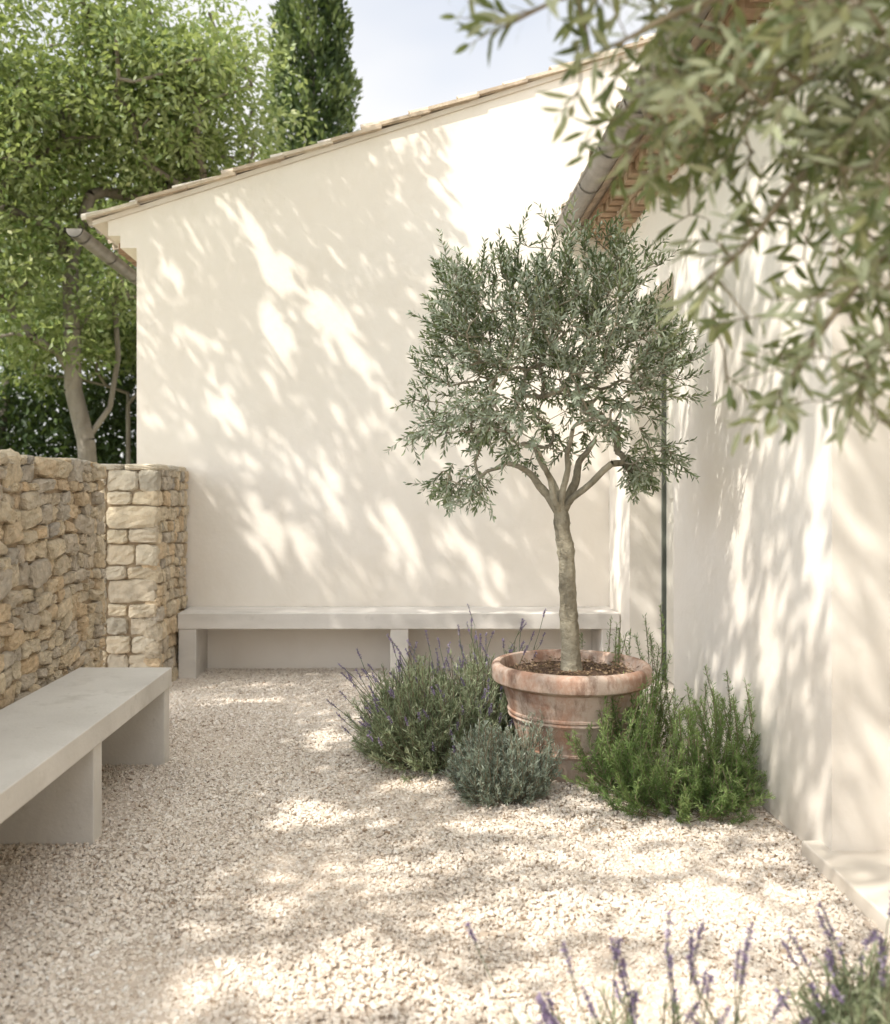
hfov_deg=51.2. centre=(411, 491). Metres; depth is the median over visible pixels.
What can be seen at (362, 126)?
roof tiles
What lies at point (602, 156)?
gutter straps
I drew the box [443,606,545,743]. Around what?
lavender bush
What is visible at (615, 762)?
rosemary bush
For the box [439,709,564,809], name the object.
santolina bush
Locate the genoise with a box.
[583,0,810,248]
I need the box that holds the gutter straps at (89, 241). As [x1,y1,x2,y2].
[73,234,136,282]
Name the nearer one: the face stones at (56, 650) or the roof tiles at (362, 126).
the face stones at (56, 650)
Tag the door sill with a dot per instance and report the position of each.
(671, 685)
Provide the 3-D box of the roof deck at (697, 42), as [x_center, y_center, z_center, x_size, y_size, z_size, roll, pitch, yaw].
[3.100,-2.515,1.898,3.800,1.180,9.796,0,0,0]
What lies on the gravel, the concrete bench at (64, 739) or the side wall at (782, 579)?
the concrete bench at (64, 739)
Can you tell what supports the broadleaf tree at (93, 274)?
on the ground
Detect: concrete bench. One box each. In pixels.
[0,667,171,845]
[178,607,619,678]
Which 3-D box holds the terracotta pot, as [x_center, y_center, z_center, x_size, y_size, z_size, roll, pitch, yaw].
[0.739,1.044,4.301,0.732,0.511,0.732,0,0,0]
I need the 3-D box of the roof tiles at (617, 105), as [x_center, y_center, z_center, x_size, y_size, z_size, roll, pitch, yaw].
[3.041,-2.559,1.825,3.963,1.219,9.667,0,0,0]
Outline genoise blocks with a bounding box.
[119,243,136,266]
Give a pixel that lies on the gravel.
(172, 923)
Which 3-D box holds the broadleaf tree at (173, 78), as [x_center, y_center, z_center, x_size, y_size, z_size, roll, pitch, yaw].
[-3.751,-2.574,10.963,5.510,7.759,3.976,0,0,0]
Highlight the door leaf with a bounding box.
[666,317,673,683]
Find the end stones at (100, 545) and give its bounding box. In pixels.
[94,462,106,666]
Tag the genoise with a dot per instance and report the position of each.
(609, 205)
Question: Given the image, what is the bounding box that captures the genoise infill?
[597,2,804,251]
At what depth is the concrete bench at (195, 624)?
6.42 m
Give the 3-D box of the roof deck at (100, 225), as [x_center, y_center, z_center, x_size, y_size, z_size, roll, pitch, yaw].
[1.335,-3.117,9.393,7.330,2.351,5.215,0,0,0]
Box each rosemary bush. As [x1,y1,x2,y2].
[561,664,774,817]
[579,605,685,754]
[586,741,767,824]
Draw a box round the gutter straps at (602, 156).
[562,40,691,223]
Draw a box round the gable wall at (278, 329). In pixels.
[108,55,640,668]
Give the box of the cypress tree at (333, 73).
[257,0,363,158]
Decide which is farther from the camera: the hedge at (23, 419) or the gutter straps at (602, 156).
the hedge at (23, 419)
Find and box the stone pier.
[99,464,188,681]
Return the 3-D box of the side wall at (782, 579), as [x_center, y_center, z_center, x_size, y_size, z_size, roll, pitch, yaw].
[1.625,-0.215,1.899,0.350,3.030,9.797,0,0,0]
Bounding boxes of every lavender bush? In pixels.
[326,624,527,782]
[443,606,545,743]
[465,910,877,1023]
[772,890,889,1023]
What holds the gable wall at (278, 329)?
on the ground
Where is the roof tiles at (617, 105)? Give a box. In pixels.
[561,85,628,211]
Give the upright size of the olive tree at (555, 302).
2.218 m
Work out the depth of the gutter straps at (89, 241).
7.49 m
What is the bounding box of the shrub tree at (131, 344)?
[0,259,136,463]
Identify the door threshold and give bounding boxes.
[802,841,889,937]
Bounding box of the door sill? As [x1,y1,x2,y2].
[641,680,673,718]
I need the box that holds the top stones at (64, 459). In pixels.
[4,458,93,467]
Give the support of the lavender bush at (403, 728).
on the gravel
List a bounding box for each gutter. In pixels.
[65,229,136,285]
[556,0,711,234]
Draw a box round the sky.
[0,0,670,461]
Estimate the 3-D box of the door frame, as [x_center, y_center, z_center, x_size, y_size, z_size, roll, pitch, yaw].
[1.690,0.028,5.644,0.060,2.445,1.028,0,0,0]
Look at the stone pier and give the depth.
5.98 m
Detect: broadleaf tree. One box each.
[0,0,326,461]
[0,70,177,449]
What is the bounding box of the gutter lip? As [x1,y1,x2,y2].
[555,6,675,226]
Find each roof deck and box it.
[92,47,642,246]
[577,0,728,226]
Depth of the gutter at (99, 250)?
7.32 m
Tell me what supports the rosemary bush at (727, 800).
on the gravel
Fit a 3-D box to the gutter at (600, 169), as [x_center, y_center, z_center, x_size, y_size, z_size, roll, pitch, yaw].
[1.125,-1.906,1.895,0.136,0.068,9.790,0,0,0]
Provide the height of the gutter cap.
0.065 m
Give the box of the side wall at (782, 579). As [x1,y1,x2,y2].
[609,0,889,850]
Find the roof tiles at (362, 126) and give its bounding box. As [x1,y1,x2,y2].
[81,33,654,254]
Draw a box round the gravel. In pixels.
[0,667,889,1023]
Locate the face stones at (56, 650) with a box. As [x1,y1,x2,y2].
[0,448,106,709]
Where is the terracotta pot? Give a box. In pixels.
[491,649,652,783]
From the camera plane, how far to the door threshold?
3.02 m
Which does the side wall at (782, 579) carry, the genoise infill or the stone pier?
the genoise infill
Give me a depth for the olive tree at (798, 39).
1.58 m
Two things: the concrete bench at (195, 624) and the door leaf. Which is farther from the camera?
the concrete bench at (195, 624)
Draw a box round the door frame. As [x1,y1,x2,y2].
[661,307,673,679]
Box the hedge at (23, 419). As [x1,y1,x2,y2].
[0,301,136,463]
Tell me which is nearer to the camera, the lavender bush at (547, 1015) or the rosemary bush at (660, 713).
the lavender bush at (547, 1015)
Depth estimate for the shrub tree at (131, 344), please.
12.41 m
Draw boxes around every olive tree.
[384,195,711,675]
[440,0,889,460]
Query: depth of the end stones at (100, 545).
4.88 m
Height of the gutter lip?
0.022 m
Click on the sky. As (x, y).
(402, 51)
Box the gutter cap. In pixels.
[66,229,82,236]
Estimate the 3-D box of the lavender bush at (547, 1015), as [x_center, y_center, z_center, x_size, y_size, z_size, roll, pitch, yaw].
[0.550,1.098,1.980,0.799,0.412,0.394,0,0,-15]
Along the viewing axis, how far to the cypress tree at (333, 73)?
15.55 m
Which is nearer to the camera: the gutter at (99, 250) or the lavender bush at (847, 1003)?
the lavender bush at (847, 1003)

